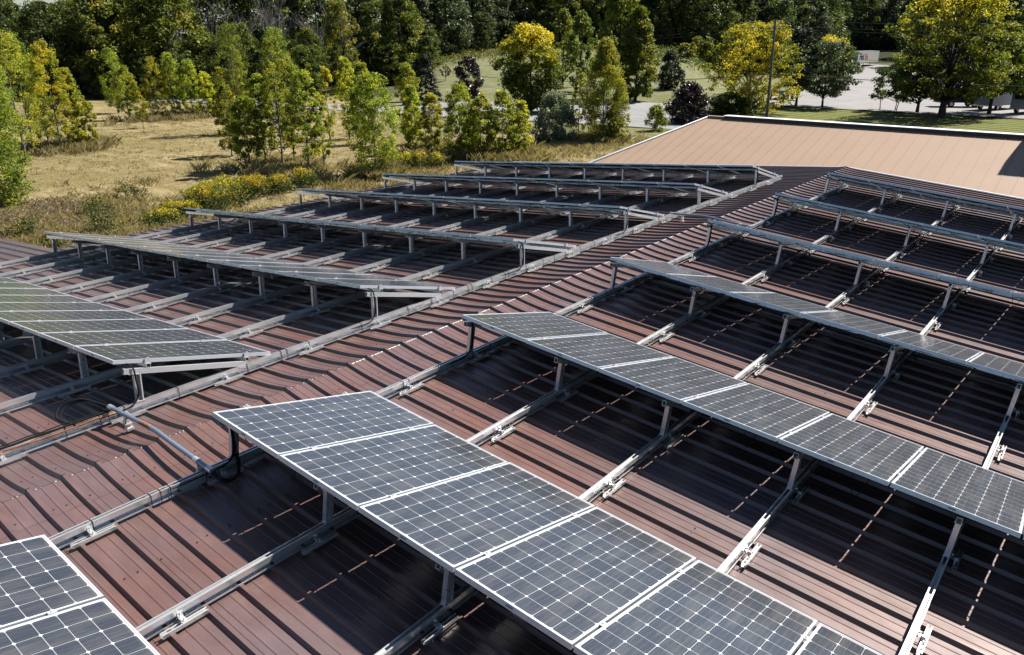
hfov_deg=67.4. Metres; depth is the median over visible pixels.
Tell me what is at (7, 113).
poplar sapling
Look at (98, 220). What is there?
green weed
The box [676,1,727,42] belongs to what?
broadleaf tree
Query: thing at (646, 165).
solar panel
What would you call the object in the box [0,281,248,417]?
panel rack
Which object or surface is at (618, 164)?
solar panel
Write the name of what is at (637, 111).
road
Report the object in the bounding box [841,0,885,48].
broadleaf tree
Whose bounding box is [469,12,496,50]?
broadleaf tree
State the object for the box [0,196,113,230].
knotweed patch
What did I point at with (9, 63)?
poplar sapling
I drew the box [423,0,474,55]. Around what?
broadleaf tree
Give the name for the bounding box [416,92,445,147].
poplar sapling
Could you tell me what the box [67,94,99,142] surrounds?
poplar sapling
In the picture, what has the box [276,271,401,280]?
solar panel
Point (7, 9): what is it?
broadleaf tree
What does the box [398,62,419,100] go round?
spruce tree
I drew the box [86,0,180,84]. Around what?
broadleaf tree
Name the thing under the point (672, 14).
broadleaf tree
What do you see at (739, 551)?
mounting rail
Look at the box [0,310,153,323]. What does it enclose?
solar panel
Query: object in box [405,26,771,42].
overhead wire
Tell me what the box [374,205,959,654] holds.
mounting rail
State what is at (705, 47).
sumac bush
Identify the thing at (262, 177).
goldenrod plant
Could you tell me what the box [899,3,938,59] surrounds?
broadleaf tree
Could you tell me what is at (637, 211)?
solar panel
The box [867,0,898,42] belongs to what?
broadleaf tree
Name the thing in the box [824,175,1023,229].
panel rack
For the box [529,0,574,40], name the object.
broadleaf tree
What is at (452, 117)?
poplar sapling
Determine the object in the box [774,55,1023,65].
overhead wire
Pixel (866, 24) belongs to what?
broadleaf tree
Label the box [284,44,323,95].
broadleaf tree
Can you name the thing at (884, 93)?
redbud tree
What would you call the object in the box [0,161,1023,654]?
warehouse building
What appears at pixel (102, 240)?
solar panel
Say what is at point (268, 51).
poplar sapling
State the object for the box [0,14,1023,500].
ground
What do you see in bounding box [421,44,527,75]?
slope wildflowers
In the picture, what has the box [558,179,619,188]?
solar panel
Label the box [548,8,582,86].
broadleaf tree
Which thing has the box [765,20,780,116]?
utility pole
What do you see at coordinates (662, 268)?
solar panel
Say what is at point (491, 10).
broadleaf tree
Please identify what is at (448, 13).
broadleaf tree
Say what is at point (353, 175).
dry grass
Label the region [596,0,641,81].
poplar tree
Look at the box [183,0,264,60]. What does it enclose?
bare tree
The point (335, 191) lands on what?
solar panel
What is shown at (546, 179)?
solar panel
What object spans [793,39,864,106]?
tree
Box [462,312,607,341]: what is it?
solar panel
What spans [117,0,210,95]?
broadleaf tree
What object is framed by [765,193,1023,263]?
panel rack
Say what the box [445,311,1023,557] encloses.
panel rack
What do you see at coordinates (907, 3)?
broadleaf tree
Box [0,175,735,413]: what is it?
mounting rail
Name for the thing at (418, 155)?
goldenrod plant
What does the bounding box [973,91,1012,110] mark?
delivery van
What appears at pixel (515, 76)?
maple tree
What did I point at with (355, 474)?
solar panel
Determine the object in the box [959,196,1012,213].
solar panel
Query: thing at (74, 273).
mounting rail
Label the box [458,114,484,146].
poplar sapling
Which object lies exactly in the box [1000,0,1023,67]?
broadleaf tree
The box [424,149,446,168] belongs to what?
goldenrod plant
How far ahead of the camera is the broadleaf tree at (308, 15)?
145.57 m
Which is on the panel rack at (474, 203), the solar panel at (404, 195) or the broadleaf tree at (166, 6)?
the solar panel at (404, 195)
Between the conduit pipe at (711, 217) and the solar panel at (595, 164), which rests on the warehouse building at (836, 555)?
the conduit pipe at (711, 217)
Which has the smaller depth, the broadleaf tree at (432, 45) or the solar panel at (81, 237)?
the solar panel at (81, 237)
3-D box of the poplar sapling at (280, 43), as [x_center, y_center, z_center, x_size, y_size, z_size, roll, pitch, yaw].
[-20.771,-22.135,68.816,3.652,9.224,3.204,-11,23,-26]
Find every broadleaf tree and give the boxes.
[0,0,28,89]
[0,0,37,97]
[0,54,12,99]
[11,0,76,95]
[17,0,67,92]
[27,55,59,99]
[43,0,102,96]
[60,0,118,89]
[60,0,148,95]
[78,50,113,98]
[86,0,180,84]
[90,0,177,92]
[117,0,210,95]
[123,0,221,67]
[123,53,158,97]
[145,3,203,37]
[163,53,198,97]
[171,0,257,78]
[182,25,223,94]
[196,0,272,72]
[198,41,250,96]
[218,22,261,93]
[228,0,305,59]
[229,0,303,76]
[247,49,283,95]
[254,27,294,87]
[273,0,335,67]
[283,0,349,79]
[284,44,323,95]
[291,26,329,91]
[325,55,359,91]
[327,0,378,52]
[329,0,395,68]
[350,0,403,82]
[373,0,425,76]
[374,43,411,85]
[390,0,447,69]
[410,29,442,68]
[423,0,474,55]
[424,2,464,49]
[447,28,465,53]
[448,0,488,39]
[457,0,499,48]
[464,0,514,36]
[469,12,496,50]
[480,0,513,45]
[503,21,519,40]
[510,0,553,30]
[523,0,560,32]
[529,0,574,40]
[534,11,560,34]
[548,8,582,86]
[550,0,590,44]
[557,9,601,90]
[568,0,604,33]
[576,0,610,45]
[593,19,606,44]
[594,0,649,43]
[623,0,679,37]
[645,0,693,44]
[647,0,678,35]
[653,19,672,46]
[658,0,700,38]
[673,8,697,43]
[674,0,720,44]
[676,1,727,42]
[692,0,741,66]
[698,0,764,69]
[708,50,725,71]
[714,0,759,73]
[733,51,748,73]
[744,0,780,72]
[750,0,790,62]
[756,47,770,73]
[759,0,802,72]
[780,0,818,67]
[789,4,823,67]
[802,2,836,66]
[807,0,848,44]
[832,0,853,42]
[838,0,862,46]
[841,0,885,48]
[842,0,867,34]
[852,0,879,45]
[858,0,891,47]
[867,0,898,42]
[872,0,905,47]
[892,0,915,48]
[895,0,939,55]
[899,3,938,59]
[923,10,963,57]
[960,9,981,56]
[971,7,1018,35]
[974,5,1010,60]
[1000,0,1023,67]
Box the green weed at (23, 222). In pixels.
[0,218,43,237]
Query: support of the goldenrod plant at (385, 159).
on the ground at (182, 160)
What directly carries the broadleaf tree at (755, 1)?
on the ground at (182, 160)
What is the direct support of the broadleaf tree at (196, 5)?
on the ground at (182, 160)
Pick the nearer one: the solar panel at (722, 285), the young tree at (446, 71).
the solar panel at (722, 285)
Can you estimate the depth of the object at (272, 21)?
117.56 m
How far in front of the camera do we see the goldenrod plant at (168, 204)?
36.88 m
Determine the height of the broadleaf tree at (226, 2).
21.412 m
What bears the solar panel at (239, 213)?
on the panel rack at (522, 246)
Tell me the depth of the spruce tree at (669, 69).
108.91 m
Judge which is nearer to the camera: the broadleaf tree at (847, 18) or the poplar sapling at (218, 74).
the poplar sapling at (218, 74)
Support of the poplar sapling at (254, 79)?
on the ground at (182, 160)
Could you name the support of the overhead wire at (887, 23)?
attached to the utility pole
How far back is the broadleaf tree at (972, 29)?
193.31 m
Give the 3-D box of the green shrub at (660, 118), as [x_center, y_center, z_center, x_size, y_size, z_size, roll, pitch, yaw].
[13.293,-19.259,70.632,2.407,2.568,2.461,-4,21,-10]
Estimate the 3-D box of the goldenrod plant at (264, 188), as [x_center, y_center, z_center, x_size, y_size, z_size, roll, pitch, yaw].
[-14.072,-7.508,41.360,2.915,1.407,2.477,16,26,36]
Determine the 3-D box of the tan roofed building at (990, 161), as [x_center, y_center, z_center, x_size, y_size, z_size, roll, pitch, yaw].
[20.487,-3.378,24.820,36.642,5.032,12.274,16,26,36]
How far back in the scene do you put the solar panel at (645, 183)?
19.69 m
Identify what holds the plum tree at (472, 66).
on the ground at (182, 160)
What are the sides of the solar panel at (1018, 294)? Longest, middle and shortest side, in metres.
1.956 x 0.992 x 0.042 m
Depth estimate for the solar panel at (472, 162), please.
27.84 m
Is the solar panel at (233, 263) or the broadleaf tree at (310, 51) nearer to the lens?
the solar panel at (233, 263)
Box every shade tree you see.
[882,0,1023,118]
[888,42,957,111]
[956,32,1023,113]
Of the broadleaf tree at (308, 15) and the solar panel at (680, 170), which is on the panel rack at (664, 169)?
the solar panel at (680, 170)
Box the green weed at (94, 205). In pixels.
[74,195,115,215]
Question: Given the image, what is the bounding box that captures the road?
[11,94,684,128]
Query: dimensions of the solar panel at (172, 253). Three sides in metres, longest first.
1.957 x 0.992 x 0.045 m
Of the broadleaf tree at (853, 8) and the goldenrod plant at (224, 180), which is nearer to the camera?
the goldenrod plant at (224, 180)
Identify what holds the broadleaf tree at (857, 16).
on the ground at (182, 160)
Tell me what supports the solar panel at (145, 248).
on the panel rack at (379, 292)
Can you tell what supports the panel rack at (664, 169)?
on the mounting rail at (5, 264)
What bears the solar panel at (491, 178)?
on the panel rack at (649, 188)
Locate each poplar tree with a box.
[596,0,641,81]
[617,5,662,101]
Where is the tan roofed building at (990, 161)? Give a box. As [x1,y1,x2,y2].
[587,115,1023,197]
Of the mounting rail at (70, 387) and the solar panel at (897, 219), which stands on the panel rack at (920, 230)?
the solar panel at (897, 219)
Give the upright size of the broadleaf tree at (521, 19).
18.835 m
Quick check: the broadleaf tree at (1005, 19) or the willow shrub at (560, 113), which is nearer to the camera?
the willow shrub at (560, 113)
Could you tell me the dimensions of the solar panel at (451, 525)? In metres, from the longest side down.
1.957 x 0.992 x 0.044 m
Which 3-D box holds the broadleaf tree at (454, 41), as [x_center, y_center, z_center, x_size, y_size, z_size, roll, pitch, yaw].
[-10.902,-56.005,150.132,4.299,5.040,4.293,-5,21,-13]
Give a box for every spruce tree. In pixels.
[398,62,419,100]
[415,53,442,102]
[654,49,685,89]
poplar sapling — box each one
[0,30,42,158]
[0,32,47,142]
[0,67,36,207]
[20,53,62,141]
[25,38,71,149]
[52,67,87,142]
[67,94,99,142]
[98,48,125,112]
[110,65,138,115]
[133,91,148,127]
[139,56,168,114]
[157,52,185,113]
[177,59,201,112]
[195,71,216,114]
[206,21,253,119]
[210,83,242,155]
[211,66,228,115]
[224,94,267,162]
[226,48,248,99]
[240,72,279,160]
[257,36,296,164]
[258,26,297,120]
[272,55,306,161]
[284,68,326,166]
[308,92,335,165]
[318,66,337,141]
[333,56,358,133]
[343,69,402,168]
[350,61,377,143]
[392,62,421,134]
[400,84,422,147]
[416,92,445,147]
[442,81,476,154]
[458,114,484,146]
[465,92,494,154]
[486,89,519,152]
[509,100,533,151]
[571,67,588,132]
[576,37,630,137]
[608,88,630,139]
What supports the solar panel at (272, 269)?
on the panel rack at (379, 292)
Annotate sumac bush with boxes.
[678,42,696,58]
[689,36,714,58]
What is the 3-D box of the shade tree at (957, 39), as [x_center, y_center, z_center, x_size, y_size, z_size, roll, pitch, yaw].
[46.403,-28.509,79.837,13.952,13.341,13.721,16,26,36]
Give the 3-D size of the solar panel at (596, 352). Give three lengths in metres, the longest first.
1.957 x 0.992 x 0.045 m
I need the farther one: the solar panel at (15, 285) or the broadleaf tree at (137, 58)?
the broadleaf tree at (137, 58)
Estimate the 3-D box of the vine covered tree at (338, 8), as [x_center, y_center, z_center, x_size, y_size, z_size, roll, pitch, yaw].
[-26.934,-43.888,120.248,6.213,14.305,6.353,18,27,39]
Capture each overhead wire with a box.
[372,57,768,81]
[377,28,768,45]
[386,20,773,37]
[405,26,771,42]
[772,74,1023,86]
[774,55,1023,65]
[780,20,992,25]
[781,26,1023,33]
[785,28,1020,37]
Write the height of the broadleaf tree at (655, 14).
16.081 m
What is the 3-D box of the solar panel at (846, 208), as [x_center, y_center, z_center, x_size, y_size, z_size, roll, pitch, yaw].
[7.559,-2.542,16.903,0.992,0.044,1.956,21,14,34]
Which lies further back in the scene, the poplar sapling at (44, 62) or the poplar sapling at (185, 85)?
the poplar sapling at (185, 85)
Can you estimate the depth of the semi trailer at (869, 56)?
211.78 m
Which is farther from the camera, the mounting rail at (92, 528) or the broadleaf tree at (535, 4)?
the broadleaf tree at (535, 4)
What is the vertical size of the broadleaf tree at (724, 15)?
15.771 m
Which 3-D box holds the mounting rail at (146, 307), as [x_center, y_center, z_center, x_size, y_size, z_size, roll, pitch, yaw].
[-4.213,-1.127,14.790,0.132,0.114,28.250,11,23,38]
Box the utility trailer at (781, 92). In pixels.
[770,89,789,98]
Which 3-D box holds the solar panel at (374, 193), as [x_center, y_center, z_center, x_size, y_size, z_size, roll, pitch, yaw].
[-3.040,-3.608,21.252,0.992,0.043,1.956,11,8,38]
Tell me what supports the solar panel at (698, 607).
on the panel rack at (448, 577)
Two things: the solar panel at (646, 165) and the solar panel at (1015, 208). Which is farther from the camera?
the solar panel at (646, 165)
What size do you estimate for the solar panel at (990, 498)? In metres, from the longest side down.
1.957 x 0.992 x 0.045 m
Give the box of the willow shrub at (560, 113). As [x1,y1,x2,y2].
[529,89,579,142]
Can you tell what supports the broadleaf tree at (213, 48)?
on the ground at (182, 160)
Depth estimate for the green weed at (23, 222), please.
32.94 m
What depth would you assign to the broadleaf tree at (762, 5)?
178.95 m
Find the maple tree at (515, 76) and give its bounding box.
[489,22,568,113]
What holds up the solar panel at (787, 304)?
on the panel rack at (789, 316)
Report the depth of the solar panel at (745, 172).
21.62 m
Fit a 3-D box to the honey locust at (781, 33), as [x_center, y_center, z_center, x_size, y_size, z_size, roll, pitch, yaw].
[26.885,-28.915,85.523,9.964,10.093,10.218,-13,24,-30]
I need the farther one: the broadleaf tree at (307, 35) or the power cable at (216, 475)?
the broadleaf tree at (307, 35)
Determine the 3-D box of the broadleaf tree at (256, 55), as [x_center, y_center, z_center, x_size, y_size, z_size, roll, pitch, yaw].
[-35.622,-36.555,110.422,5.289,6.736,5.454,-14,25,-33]
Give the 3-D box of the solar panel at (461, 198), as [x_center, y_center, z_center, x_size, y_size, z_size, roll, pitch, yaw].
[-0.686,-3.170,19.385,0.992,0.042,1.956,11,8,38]
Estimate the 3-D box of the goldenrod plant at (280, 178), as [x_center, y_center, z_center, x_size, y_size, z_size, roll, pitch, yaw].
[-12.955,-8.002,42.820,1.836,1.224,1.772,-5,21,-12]
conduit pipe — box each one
[107,404,214,473]
[670,212,752,227]
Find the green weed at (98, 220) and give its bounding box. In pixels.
[76,207,124,234]
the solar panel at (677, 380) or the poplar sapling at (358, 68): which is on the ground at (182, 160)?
the poplar sapling at (358, 68)
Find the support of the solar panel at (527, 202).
on the panel rack at (474, 203)
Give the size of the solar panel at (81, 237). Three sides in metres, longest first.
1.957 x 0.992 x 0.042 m
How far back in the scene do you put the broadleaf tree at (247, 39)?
112.24 m
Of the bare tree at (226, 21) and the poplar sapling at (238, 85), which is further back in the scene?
the bare tree at (226, 21)
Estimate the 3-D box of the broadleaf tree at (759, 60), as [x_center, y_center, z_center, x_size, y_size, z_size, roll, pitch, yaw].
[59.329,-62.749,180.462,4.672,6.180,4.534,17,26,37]
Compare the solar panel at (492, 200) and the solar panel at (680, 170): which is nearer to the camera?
the solar panel at (492, 200)
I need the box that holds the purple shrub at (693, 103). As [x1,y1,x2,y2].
[663,80,711,124]
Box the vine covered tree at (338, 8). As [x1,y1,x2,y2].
[320,0,360,91]
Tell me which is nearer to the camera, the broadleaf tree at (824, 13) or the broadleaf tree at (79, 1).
the broadleaf tree at (79, 1)
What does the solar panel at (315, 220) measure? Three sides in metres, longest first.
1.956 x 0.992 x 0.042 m
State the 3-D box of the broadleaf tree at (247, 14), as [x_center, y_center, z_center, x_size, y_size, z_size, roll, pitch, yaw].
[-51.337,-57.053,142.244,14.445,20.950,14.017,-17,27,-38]
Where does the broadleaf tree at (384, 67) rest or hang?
on the ground at (182, 160)
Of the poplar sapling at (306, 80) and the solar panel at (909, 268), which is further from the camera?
the poplar sapling at (306, 80)
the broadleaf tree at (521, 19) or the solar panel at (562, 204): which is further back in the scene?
the broadleaf tree at (521, 19)
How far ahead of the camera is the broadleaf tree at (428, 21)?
144.84 m
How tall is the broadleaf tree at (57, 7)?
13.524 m
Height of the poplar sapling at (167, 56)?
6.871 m
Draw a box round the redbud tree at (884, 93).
[869,68,905,110]
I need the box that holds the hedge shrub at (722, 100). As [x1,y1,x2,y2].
[707,91,756,115]
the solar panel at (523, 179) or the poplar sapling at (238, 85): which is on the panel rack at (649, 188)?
the solar panel at (523, 179)
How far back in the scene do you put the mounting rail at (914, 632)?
6.47 m
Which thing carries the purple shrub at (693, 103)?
on the ground at (182, 160)
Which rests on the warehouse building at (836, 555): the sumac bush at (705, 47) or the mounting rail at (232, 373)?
the mounting rail at (232, 373)
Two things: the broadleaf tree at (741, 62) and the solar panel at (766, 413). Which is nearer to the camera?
the solar panel at (766, 413)
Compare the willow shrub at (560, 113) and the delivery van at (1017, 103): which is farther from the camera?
the delivery van at (1017, 103)
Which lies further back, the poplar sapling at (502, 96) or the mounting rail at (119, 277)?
the poplar sapling at (502, 96)
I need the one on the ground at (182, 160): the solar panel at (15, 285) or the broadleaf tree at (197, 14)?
the broadleaf tree at (197, 14)
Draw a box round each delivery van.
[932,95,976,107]
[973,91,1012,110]
[1009,85,1023,112]
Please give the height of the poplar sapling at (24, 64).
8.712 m
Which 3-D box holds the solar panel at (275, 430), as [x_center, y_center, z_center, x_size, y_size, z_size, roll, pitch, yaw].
[-1.789,0.910,7.551,0.992,0.043,1.957,21,14,34]
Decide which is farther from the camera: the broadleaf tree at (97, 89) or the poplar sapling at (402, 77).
the broadleaf tree at (97, 89)
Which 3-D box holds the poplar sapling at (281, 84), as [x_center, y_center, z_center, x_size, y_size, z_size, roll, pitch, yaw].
[-14.434,-13.855,49.753,2.493,7.253,2.382,16,26,36]
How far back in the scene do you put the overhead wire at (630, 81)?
89.17 m
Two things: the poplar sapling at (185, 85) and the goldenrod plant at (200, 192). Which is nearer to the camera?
the goldenrod plant at (200, 192)
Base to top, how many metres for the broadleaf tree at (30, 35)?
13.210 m
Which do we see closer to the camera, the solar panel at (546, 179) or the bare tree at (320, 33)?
the solar panel at (546, 179)
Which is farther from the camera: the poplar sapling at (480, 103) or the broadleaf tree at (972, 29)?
the broadleaf tree at (972, 29)
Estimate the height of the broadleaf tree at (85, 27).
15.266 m
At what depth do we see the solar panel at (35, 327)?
10.46 m
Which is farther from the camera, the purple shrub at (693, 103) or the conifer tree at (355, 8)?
the conifer tree at (355, 8)
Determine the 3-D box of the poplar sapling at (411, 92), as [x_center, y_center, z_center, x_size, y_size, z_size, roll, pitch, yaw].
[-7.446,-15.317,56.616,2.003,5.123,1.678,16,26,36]
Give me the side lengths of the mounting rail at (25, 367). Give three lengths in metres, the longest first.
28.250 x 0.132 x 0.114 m
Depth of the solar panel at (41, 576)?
5.58 m
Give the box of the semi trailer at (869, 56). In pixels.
[853,51,879,65]
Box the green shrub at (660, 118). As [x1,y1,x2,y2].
[643,104,668,131]
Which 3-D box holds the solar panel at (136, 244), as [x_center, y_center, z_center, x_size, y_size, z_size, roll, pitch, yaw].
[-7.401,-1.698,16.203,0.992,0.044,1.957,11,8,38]
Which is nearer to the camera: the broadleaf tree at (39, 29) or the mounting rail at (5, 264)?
the mounting rail at (5, 264)
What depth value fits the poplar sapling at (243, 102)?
48.30 m
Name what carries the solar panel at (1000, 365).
on the panel rack at (789, 316)
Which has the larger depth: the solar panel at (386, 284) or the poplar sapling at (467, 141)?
the poplar sapling at (467, 141)
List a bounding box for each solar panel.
[0,277,20,281]
[0,282,46,288]
[0,288,69,295]
[0,295,91,301]
[0,302,121,310]
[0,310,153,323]
[0,535,103,629]
[0,598,159,654]
[9,319,188,335]
[39,329,226,348]
[44,231,146,239]
[62,235,165,242]
[74,340,270,363]
[82,238,190,246]
[103,242,210,249]
[126,245,236,253]
[151,250,268,258]
[178,254,301,263]
[184,207,208,210]
[205,209,225,212]
[208,259,330,268]
[212,391,433,458]
[226,211,271,217]
[240,265,371,274]
[250,214,312,221]
[275,216,353,225]
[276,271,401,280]
[279,424,507,510]
[296,188,356,196]
[301,218,329,222]
[316,278,454,289]
[317,189,377,197]
[330,221,405,230]
[339,190,390,198]
[358,462,594,572]
[361,224,394,228]
[363,192,426,200]
[382,173,432,180]
[388,193,456,202]
[395,227,446,234]
[403,174,444,181]
[415,195,470,203]
[426,175,478,182]
[431,231,497,239]
[444,196,510,205]
[449,175,503,183]
[454,161,499,167]
[454,507,695,649]
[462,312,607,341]
[471,234,575,246]
[474,176,519,184]
[474,198,543,207]
[475,161,520,168]
[497,161,547,169]
[500,177,555,185]
[507,200,565,208]
[520,162,568,169]
[526,333,672,370]
[528,178,585,186]
[542,202,618,212]
[544,162,591,170]
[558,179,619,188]
[570,163,619,170]
[573,560,817,654]
[580,204,663,215]
[589,180,645,189]
[596,163,648,171]
[599,357,746,403]
[610,257,714,276]
[622,181,683,190]
[624,163,666,171]
[654,164,705,172]
[657,182,727,193]
[667,274,771,294]
[682,383,829,441]
[685,164,739,173]
[707,219,788,237]
[718,165,777,175]
[731,292,835,314]
[758,231,825,246]
[775,193,821,204]
[778,413,923,485]
[795,623,881,654]
[801,311,905,337]
[814,244,894,262]
[821,202,871,215]
[827,172,880,188]
[869,180,920,195]
[870,212,924,226]
[874,259,947,276]
[879,331,981,363]
[890,447,1023,537]
[912,188,965,204]
[922,223,978,237]
[940,275,1017,293]
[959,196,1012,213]
[967,353,1023,381]
[979,235,1023,246]
[1008,205,1023,215]
[1012,292,1023,297]
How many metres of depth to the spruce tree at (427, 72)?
95.56 m
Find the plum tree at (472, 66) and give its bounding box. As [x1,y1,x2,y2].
[453,55,484,103]
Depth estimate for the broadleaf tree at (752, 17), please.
173.40 m
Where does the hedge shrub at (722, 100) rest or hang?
on the ground at (182, 160)
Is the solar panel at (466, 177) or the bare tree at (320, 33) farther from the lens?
the bare tree at (320, 33)
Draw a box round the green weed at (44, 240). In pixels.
[30,234,64,247]
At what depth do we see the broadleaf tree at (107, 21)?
108.51 m
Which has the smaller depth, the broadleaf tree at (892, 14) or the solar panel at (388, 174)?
the solar panel at (388, 174)
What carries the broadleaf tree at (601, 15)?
on the ground at (182, 160)
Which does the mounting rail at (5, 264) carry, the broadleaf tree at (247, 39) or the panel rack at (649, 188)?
the panel rack at (649, 188)
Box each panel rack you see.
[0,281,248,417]
[46,232,441,328]
[46,609,57,614]
[172,392,808,648]
[185,208,567,275]
[295,190,658,234]
[381,175,723,203]
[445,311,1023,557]
[453,163,774,188]
[609,256,1023,416]
[698,219,1023,308]
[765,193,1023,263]
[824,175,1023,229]
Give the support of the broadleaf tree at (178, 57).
on the ground at (182, 160)
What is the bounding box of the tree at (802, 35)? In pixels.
[770,27,829,106]
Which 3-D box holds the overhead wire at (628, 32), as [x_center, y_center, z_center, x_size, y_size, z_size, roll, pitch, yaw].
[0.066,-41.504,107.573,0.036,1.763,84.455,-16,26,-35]
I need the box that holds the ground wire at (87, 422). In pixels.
[0,412,115,454]
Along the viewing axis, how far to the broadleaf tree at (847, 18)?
216.19 m
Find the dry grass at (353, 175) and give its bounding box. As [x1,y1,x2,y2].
[0,108,651,248]
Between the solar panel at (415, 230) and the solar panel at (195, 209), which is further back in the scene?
the solar panel at (195, 209)
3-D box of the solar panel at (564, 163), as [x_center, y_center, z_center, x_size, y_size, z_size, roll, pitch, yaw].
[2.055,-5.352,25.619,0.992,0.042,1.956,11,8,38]
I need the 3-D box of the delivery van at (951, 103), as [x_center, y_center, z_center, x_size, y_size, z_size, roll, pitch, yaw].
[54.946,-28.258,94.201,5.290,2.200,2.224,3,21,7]
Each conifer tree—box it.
[348,0,383,77]
[406,0,441,66]
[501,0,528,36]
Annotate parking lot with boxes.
[755,63,1023,118]
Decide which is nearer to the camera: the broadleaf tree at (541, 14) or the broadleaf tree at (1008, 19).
the broadleaf tree at (541, 14)
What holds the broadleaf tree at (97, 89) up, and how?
on the ground at (182, 160)
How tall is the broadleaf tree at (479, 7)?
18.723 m
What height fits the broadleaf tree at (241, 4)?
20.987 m
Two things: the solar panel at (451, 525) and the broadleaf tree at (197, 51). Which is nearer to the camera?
the solar panel at (451, 525)
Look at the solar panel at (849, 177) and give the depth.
19.65 m
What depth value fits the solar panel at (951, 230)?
15.06 m
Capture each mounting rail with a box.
[0,170,489,268]
[0,170,519,277]
[0,173,653,350]
[0,174,693,377]
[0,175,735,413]
[0,175,781,464]
[2,173,616,326]
[23,171,547,284]
[48,184,848,548]
[53,172,582,293]
[135,194,902,639]
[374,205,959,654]
[718,218,1022,573]
[899,384,1023,654]
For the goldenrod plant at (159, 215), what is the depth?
35.15 m
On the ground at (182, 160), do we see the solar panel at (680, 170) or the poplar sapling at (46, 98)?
the poplar sapling at (46, 98)
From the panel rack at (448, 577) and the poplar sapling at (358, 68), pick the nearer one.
the panel rack at (448, 577)
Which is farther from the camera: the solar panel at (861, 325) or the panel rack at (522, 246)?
the panel rack at (522, 246)
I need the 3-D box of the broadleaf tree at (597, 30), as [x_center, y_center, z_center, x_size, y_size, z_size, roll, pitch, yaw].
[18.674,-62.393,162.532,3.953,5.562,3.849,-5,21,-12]
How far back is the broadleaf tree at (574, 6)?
159.68 m
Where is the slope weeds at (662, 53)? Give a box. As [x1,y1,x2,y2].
[654,43,710,74]
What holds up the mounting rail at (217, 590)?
on the warehouse building at (836, 555)
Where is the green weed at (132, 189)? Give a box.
[112,182,148,198]
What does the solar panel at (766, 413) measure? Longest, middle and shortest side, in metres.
1.957 x 0.992 x 0.044 m
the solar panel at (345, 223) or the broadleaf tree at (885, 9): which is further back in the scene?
the broadleaf tree at (885, 9)
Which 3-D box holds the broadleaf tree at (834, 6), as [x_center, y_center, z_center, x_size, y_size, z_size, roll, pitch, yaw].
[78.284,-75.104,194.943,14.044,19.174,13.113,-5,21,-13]
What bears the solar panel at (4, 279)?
on the panel rack at (135, 373)
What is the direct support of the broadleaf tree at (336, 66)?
on the ground at (182, 160)
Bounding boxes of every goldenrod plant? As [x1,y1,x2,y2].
[139,207,185,226]
[157,199,183,210]
[171,198,206,218]
[174,183,223,203]
[185,177,236,209]
[187,185,230,211]
[209,173,255,203]
[210,186,254,208]
[224,175,264,200]
[236,175,278,199]
[241,172,275,190]
[267,173,296,191]
[287,166,318,188]
[377,154,397,162]
[396,151,415,167]
[411,149,431,168]
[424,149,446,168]
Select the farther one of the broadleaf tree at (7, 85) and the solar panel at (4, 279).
the broadleaf tree at (7, 85)
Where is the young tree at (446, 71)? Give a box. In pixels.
[439,65,450,80]
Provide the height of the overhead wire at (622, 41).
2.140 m
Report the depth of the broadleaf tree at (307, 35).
113.64 m
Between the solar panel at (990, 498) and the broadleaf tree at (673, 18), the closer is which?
the solar panel at (990, 498)
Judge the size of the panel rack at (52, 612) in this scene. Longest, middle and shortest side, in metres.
3.570 x 1.567 x 0.552 m
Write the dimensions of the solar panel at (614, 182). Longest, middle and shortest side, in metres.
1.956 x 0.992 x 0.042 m
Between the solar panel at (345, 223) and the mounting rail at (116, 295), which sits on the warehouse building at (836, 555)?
the mounting rail at (116, 295)
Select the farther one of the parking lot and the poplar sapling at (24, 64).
the parking lot
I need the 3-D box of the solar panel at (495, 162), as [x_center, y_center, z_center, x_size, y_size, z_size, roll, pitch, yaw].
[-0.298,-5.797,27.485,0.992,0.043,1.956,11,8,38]
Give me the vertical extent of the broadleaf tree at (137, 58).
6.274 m
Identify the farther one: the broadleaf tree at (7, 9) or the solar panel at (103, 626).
the broadleaf tree at (7, 9)
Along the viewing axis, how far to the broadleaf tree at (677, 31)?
162.38 m
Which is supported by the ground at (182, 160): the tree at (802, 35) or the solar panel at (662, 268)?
the tree at (802, 35)
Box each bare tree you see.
[163,0,210,72]
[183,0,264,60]
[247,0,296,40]
[287,0,368,86]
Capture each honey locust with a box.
[699,20,804,115]
[816,34,852,77]
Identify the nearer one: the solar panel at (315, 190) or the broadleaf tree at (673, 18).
the solar panel at (315, 190)
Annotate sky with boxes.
[8,0,731,44]
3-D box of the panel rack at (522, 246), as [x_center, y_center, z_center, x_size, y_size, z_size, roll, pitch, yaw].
[-4.016,-2.164,17.116,11.349,0.523,2.312,11,23,38]
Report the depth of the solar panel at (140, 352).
9.16 m
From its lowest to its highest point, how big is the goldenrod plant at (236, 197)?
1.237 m
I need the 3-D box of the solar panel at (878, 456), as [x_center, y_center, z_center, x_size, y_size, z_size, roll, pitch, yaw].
[3.481,1.187,7.768,0.992,0.044,1.957,21,14,34]
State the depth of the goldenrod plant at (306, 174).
44.12 m
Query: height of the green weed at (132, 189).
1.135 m
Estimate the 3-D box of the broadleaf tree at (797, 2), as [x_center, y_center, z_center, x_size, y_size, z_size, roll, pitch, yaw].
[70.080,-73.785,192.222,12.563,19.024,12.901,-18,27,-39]
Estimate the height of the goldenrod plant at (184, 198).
1.434 m
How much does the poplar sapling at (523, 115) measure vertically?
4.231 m
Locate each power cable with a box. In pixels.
[0,398,110,449]
[211,452,240,482]
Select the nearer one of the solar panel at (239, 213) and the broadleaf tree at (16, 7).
the solar panel at (239, 213)

